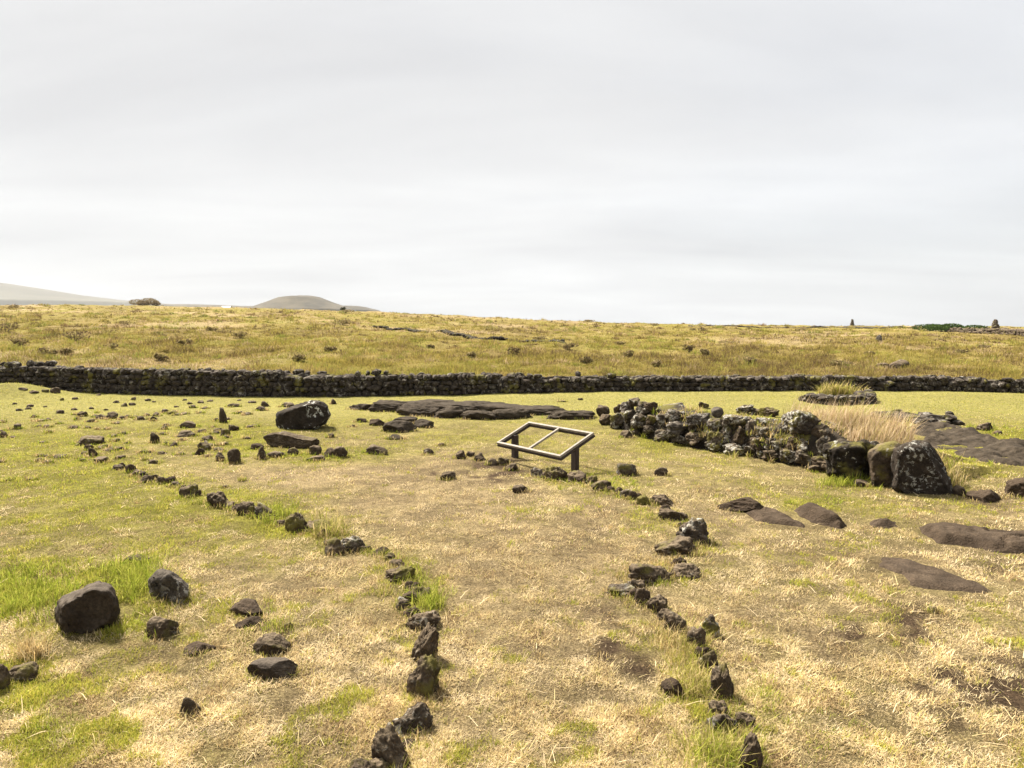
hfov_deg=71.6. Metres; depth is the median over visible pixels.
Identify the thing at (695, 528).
kerb stone
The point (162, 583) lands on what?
field stone
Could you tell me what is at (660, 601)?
kerb stone
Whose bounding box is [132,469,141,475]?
kerb stone
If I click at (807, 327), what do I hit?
skyline wall
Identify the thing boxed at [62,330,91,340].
scrub bush
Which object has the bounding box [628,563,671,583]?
kerb stone
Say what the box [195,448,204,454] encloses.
field stone
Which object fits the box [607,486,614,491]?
kerb stone
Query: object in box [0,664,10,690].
field stone
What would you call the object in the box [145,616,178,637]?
field stone
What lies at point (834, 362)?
scrub bush
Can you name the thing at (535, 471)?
kerb stone
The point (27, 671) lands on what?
field stone
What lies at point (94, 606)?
boulder
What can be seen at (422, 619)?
kerb stone
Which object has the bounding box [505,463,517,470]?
field stone
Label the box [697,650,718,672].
kerb stone
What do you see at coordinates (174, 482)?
kerb stone
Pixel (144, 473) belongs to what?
kerb stone
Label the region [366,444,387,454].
field stone
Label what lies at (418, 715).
kerb stone
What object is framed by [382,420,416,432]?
lava rock
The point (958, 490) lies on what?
field stone
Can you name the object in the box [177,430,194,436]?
field stone
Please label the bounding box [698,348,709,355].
scrub bush
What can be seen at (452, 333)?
field wall
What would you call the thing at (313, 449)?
field stone
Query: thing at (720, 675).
kerb stone
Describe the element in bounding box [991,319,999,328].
stone cairn
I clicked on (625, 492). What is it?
kerb stone
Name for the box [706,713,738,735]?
kerb stone
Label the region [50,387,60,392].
scattered stone
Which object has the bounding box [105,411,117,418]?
scattered stone
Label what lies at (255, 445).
field stone
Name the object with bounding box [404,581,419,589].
kerb stone
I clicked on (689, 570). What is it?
kerb stone
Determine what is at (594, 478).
kerb stone
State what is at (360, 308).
hill
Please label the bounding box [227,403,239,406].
scattered stone
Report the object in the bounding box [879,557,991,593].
lava patch
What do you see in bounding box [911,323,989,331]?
bush
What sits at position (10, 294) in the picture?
hill
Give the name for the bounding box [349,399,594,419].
lava ledge
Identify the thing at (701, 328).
scrub bush
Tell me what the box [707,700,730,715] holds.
kerb stone
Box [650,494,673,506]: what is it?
kerb stone
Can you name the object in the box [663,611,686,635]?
kerb stone
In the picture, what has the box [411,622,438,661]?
kerb stone
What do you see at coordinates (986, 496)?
lava rock
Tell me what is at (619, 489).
kerb stone
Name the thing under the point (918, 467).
boulder
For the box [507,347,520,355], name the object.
scrub bush
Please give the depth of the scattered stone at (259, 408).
19.36 m
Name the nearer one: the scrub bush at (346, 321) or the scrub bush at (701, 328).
the scrub bush at (346, 321)
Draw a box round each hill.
[0,283,163,305]
[125,304,250,307]
[247,295,355,310]
[345,305,380,311]
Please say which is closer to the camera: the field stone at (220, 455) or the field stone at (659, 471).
the field stone at (659, 471)
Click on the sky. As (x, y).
(718, 162)
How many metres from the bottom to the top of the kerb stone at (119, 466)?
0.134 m
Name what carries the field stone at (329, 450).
on the ground at (616, 650)
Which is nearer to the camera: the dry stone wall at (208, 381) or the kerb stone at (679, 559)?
the kerb stone at (679, 559)
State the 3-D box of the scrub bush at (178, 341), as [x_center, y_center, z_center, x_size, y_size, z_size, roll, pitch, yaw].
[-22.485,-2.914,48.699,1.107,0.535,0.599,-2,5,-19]
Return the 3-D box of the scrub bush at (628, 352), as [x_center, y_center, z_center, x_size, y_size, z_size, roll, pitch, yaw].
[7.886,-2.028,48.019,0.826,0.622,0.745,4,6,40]
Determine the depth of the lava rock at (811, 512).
8.36 m
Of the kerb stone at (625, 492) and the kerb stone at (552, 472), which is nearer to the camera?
the kerb stone at (625, 492)
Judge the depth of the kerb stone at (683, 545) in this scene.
7.14 m
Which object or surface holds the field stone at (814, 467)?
on the ground at (616, 650)
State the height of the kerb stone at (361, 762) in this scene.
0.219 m
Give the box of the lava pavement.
[910,421,1023,465]
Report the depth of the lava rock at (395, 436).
14.55 m
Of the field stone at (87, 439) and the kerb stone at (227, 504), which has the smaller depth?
the kerb stone at (227, 504)
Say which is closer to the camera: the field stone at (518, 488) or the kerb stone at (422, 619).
the kerb stone at (422, 619)
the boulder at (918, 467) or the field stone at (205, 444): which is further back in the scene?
the field stone at (205, 444)
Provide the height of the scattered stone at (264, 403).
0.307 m
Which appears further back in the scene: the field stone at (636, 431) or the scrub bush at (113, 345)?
the scrub bush at (113, 345)
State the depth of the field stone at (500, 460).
11.78 m
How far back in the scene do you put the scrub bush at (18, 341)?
46.78 m
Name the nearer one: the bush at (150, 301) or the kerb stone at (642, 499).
the kerb stone at (642, 499)
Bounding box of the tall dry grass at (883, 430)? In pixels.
[782,390,928,443]
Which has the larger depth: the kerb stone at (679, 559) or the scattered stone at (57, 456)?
the scattered stone at (57, 456)
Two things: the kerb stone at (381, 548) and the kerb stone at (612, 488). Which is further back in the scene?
the kerb stone at (612, 488)
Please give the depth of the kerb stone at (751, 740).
3.66 m
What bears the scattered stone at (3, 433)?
on the ground at (616, 650)
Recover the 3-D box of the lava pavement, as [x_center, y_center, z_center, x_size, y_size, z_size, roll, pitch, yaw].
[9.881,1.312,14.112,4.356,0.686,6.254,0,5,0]
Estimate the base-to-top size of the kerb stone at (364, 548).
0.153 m
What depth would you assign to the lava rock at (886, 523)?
8.18 m
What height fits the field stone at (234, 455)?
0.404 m
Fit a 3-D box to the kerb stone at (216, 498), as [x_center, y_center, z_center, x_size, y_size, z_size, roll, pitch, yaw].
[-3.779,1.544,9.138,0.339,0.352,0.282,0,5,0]
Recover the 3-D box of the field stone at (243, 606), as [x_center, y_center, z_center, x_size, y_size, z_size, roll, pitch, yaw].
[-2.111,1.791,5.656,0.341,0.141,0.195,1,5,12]
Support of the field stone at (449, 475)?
on the ground at (616, 650)
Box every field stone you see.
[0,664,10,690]
[9,661,38,682]
[75,435,105,445]
[84,444,93,450]
[88,448,97,456]
[93,456,108,462]
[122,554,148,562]
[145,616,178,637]
[148,569,189,603]
[150,432,159,442]
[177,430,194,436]
[179,421,195,427]
[180,697,200,716]
[183,641,215,656]
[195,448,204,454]
[197,440,211,449]
[201,435,212,440]
[215,452,224,460]
[219,407,226,422]
[220,429,229,435]
[227,448,240,463]
[228,425,238,430]
[229,598,262,616]
[235,616,262,628]
[247,657,297,680]
[250,443,264,449]
[253,632,290,656]
[258,446,265,458]
[266,451,285,457]
[281,402,293,406]
[284,622,292,628]
[287,447,298,454]
[306,455,324,460]
[309,445,321,454]
[324,447,333,456]
[333,446,347,457]
[356,418,366,422]
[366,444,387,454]
[369,419,384,425]
[423,448,433,454]
[440,471,455,479]
[456,450,465,458]
[466,451,474,456]
[474,452,485,460]
[488,458,496,465]
[497,457,508,464]
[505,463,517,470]
[512,484,527,492]
[596,405,609,416]
[616,463,636,475]
[620,430,631,437]
[631,428,639,435]
[654,467,667,475]
[660,677,683,695]
[808,465,821,472]
[854,479,869,486]
[952,485,965,495]
[976,422,991,430]
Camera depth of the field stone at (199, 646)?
5.00 m
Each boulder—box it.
[54,581,119,633]
[263,431,319,448]
[275,400,330,429]
[822,438,879,482]
[866,441,900,486]
[890,440,952,494]
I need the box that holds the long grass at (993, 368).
[0,303,1023,379]
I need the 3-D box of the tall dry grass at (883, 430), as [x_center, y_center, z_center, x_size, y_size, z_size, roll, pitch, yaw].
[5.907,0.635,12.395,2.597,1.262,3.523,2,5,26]
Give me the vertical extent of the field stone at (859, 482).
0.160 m
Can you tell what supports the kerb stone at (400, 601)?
on the ground at (616, 650)
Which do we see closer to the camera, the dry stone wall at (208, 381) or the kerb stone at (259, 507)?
the kerb stone at (259, 507)
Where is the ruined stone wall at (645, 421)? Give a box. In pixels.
[599,397,849,471]
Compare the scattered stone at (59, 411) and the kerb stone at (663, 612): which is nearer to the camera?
the kerb stone at (663, 612)
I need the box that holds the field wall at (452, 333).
[373,325,566,343]
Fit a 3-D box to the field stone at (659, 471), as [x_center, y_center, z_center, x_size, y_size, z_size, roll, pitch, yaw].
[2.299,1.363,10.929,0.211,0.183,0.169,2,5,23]
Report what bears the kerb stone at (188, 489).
on the ground at (616, 650)
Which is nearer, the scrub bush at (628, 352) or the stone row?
the stone row
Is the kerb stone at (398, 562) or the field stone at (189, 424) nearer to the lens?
the kerb stone at (398, 562)
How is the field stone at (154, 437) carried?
on the ground at (616, 650)
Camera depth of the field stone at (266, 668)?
4.60 m
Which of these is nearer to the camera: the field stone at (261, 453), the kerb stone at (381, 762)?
the kerb stone at (381, 762)
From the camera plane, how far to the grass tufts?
5.96 m
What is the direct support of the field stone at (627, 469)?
on the ground at (616, 650)
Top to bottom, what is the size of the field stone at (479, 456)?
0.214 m
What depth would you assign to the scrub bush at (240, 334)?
54.67 m
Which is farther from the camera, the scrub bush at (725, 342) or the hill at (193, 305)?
the hill at (193, 305)
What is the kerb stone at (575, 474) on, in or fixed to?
on the ground at (616, 650)
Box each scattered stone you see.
[0,431,7,437]
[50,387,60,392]
[53,454,67,457]
[56,410,63,413]
[77,411,87,416]
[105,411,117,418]
[147,459,158,463]
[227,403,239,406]
[255,406,264,410]
[261,401,268,406]
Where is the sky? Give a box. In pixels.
[0,0,1023,326]
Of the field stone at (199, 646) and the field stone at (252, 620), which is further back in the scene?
the field stone at (252, 620)
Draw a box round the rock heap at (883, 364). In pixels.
[876,363,888,366]
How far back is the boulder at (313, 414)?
15.78 m
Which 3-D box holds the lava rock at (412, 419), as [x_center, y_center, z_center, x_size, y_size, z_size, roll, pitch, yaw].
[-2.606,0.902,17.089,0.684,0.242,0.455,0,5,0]
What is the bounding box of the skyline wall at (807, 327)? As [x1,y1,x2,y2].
[688,325,911,328]
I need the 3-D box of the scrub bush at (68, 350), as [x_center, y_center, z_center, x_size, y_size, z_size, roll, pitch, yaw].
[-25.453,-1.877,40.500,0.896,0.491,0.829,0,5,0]
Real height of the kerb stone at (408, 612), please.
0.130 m
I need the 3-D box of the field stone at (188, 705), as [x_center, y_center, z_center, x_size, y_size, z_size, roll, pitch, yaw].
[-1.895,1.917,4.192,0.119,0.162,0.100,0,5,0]
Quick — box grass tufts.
[0,378,1023,767]
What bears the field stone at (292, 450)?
on the ground at (616, 650)
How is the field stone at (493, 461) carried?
on the ground at (616, 650)
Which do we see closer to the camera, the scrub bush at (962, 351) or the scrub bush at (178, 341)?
the scrub bush at (178, 341)
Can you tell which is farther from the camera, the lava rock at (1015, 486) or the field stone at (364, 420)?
the field stone at (364, 420)
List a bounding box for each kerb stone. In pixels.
[112,464,123,469]
[125,464,136,472]
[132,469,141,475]
[138,471,147,476]
[139,475,153,482]
[156,476,165,483]
[164,476,176,483]
[169,481,179,486]
[179,483,197,496]
[207,491,228,506]
[220,500,234,507]
[236,501,255,515]
[255,502,272,517]
[275,520,284,525]
[284,512,306,532]
[305,519,330,530]
[324,537,344,555]
[341,535,364,552]
[349,757,375,767]
[359,546,371,551]
[370,757,390,767]
[371,722,410,767]
[372,546,388,554]
[383,552,395,560]
[384,565,414,582]
[389,559,404,567]
[392,702,432,736]
[396,596,410,610]
[401,738,414,748]
[402,591,417,603]
[402,606,420,617]
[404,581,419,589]
[405,610,440,631]
[406,654,440,698]
[411,586,431,600]
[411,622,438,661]
[530,467,542,476]
[542,465,567,480]
[568,470,585,481]
[576,475,586,482]
[585,475,597,483]
[591,480,610,490]
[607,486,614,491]
[607,583,634,597]
[614,487,622,493]
[620,489,633,497]
[627,579,645,589]
[627,588,635,599]
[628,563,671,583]
[629,491,641,499]
[634,587,650,605]
[636,494,648,504]
[645,594,667,612]
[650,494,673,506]
[654,535,695,555]
[656,608,671,621]
[658,508,687,520]
[660,504,670,508]
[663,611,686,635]
[670,556,686,565]
[672,562,700,579]
[676,517,710,545]
[686,626,705,646]
[694,646,710,656]
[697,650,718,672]
[702,614,719,636]
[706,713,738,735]
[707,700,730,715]
[710,662,733,699]
[734,711,755,729]
[738,731,762,767]
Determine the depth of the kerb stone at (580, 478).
10.39 m
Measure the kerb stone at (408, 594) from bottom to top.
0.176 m
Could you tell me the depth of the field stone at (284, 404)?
20.24 m
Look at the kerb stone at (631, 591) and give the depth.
5.95 m
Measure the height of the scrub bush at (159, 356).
0.511 m
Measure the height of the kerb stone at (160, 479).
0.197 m
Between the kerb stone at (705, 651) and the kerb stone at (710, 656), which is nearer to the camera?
the kerb stone at (710, 656)
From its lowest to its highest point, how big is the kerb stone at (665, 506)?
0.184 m
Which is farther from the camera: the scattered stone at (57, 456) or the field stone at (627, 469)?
the scattered stone at (57, 456)
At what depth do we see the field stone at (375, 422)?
16.49 m
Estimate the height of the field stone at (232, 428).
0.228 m
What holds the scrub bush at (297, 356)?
on the ground at (616, 650)
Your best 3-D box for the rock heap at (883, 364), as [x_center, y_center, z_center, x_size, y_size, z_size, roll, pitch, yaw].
[19.158,-0.984,36.754,0.615,0.244,0.518,0,5,0]
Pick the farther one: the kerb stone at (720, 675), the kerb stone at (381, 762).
the kerb stone at (720, 675)
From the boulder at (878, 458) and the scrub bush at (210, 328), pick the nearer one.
the boulder at (878, 458)
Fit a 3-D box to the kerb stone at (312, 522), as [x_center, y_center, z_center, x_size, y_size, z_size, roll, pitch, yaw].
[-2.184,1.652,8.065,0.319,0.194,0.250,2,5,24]
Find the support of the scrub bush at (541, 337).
on the ground at (616, 650)
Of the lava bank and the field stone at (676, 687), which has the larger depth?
the lava bank
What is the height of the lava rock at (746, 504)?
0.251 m
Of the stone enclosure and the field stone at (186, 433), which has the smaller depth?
the field stone at (186, 433)
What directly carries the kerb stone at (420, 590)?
on the ground at (616, 650)
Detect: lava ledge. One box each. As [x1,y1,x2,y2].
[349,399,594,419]
[919,522,1023,553]
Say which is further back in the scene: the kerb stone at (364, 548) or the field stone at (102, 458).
the field stone at (102, 458)
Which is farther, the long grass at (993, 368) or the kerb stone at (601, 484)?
the long grass at (993, 368)
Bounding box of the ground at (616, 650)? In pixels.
[0,304,1023,767]
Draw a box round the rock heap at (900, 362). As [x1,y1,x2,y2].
[889,359,909,368]
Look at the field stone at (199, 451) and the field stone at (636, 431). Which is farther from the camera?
the field stone at (636, 431)
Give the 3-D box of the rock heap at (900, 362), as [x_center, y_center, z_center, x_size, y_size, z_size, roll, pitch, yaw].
[19.486,-0.952,35.705,0.812,0.585,0.744,0,5,0]
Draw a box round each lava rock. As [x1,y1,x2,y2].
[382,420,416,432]
[387,434,402,439]
[392,416,417,422]
[414,419,433,427]
[717,497,763,511]
[794,502,846,528]
[869,518,897,528]
[966,489,1001,502]
[1004,477,1023,497]
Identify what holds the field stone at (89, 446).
on the ground at (616, 650)
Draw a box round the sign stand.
[496,421,594,471]
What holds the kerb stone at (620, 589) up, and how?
on the ground at (616, 650)
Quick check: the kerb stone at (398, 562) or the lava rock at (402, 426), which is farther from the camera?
the lava rock at (402, 426)
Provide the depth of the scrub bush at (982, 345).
57.97 m
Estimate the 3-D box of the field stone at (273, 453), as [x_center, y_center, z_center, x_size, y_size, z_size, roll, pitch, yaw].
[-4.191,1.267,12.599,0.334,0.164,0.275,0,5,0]
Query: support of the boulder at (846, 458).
on the ground at (616, 650)
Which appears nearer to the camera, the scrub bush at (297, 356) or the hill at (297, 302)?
the scrub bush at (297, 356)
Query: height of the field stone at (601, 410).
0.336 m
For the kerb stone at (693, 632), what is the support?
on the ground at (616, 650)
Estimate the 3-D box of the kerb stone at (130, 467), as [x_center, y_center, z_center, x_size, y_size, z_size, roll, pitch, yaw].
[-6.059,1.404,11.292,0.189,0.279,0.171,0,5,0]
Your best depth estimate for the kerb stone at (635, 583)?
6.19 m
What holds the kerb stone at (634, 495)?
on the ground at (616, 650)
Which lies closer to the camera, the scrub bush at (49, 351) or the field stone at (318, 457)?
the field stone at (318, 457)
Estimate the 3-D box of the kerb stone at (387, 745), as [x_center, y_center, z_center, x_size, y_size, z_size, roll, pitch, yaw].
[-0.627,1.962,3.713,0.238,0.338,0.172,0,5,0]
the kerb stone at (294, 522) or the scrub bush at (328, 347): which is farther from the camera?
the scrub bush at (328, 347)
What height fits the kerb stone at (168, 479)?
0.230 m
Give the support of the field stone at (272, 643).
on the ground at (616, 650)
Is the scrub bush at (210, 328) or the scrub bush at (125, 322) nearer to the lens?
the scrub bush at (210, 328)
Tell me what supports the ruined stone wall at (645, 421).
on the ground at (616, 650)
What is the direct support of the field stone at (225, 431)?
on the ground at (616, 650)
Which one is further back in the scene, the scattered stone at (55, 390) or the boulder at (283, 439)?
the scattered stone at (55, 390)
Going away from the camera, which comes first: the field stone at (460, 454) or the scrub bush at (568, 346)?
the field stone at (460, 454)
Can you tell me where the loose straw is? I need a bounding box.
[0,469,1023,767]
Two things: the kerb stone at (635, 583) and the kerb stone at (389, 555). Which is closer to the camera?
the kerb stone at (635, 583)
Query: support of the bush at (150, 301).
on the ground at (616, 650)
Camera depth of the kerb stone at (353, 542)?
7.26 m
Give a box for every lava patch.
[746,507,804,527]
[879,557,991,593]
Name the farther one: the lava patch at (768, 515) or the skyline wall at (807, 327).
the skyline wall at (807, 327)
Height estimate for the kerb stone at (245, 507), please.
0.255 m
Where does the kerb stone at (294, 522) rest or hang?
on the ground at (616, 650)
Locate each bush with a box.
[0,322,19,331]
[11,338,28,344]
[36,346,59,354]
[58,347,74,354]
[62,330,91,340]
[103,342,117,348]
[116,321,134,324]
[129,298,160,305]
[152,353,168,360]
[176,339,192,344]
[206,326,217,330]
[231,331,246,337]
[291,353,305,360]
[323,345,336,350]
[333,318,351,324]
[466,351,476,357]
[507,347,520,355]
[533,336,547,339]
[563,342,578,349]
[579,355,592,363]
[622,349,633,357]
[651,359,661,366]
[682,344,695,351]
[689,327,705,330]
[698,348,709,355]
[718,340,739,343]
[743,356,757,362]
[829,359,851,364]
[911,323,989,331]
[952,349,968,352]
[977,344,990,347]
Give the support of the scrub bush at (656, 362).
on the ground at (616, 650)
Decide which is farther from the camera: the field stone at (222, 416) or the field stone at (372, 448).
the field stone at (222, 416)
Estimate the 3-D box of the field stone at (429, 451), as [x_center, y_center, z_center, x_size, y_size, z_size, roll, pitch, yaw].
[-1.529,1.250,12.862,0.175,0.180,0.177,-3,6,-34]
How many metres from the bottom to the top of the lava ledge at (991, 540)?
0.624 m
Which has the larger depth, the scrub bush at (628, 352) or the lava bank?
the lava bank
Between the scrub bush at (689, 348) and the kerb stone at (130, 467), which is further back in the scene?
the scrub bush at (689, 348)
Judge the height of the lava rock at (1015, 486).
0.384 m
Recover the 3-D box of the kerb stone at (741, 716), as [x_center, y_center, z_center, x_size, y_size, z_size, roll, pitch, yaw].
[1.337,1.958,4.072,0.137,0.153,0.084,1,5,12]
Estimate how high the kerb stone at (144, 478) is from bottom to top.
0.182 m
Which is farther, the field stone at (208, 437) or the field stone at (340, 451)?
the field stone at (208, 437)
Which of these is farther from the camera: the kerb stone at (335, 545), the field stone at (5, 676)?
the kerb stone at (335, 545)
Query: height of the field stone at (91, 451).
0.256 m
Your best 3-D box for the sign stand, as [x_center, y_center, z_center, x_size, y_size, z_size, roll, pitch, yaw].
[0.532,1.098,11.832,0.753,0.724,1.663,-4,6,-37]
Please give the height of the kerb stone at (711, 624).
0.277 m
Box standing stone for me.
[875,335,881,341]
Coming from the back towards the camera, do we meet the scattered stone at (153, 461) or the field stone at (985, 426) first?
the field stone at (985, 426)
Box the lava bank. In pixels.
[945,327,1023,336]
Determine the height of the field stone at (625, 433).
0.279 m
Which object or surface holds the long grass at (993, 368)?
on the ground at (616, 650)
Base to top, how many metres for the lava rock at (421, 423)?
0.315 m
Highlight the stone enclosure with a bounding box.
[798,389,876,404]
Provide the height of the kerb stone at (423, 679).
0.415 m
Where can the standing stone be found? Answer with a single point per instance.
(878, 337)
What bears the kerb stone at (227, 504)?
on the ground at (616, 650)
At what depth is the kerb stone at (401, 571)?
6.38 m
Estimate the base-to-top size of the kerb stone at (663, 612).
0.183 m
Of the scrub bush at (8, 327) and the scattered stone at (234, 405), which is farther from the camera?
the scrub bush at (8, 327)
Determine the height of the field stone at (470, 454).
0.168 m
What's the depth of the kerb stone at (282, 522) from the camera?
8.18 m
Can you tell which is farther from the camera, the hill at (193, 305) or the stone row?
the hill at (193, 305)
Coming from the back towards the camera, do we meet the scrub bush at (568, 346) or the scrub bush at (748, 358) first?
the scrub bush at (568, 346)
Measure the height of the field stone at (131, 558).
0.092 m
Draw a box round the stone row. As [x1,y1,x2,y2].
[867,409,964,424]
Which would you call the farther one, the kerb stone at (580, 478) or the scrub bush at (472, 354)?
the scrub bush at (472, 354)
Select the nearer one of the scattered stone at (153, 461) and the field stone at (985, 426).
the scattered stone at (153, 461)
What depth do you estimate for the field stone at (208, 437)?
14.29 m
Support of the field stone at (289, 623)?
on the ground at (616, 650)
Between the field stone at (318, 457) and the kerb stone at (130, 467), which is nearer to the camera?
the kerb stone at (130, 467)
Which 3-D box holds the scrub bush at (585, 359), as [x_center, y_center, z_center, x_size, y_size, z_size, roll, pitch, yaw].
[3.859,-1.244,36.878,0.796,0.503,0.577,0,5,0]
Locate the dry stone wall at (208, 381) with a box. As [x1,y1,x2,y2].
[0,360,1023,396]
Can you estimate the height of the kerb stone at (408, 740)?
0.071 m
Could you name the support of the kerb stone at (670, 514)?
on the ground at (616, 650)
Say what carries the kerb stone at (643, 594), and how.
on the ground at (616, 650)
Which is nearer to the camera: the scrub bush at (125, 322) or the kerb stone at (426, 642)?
the kerb stone at (426, 642)
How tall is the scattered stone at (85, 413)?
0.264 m
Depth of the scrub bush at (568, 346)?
52.03 m

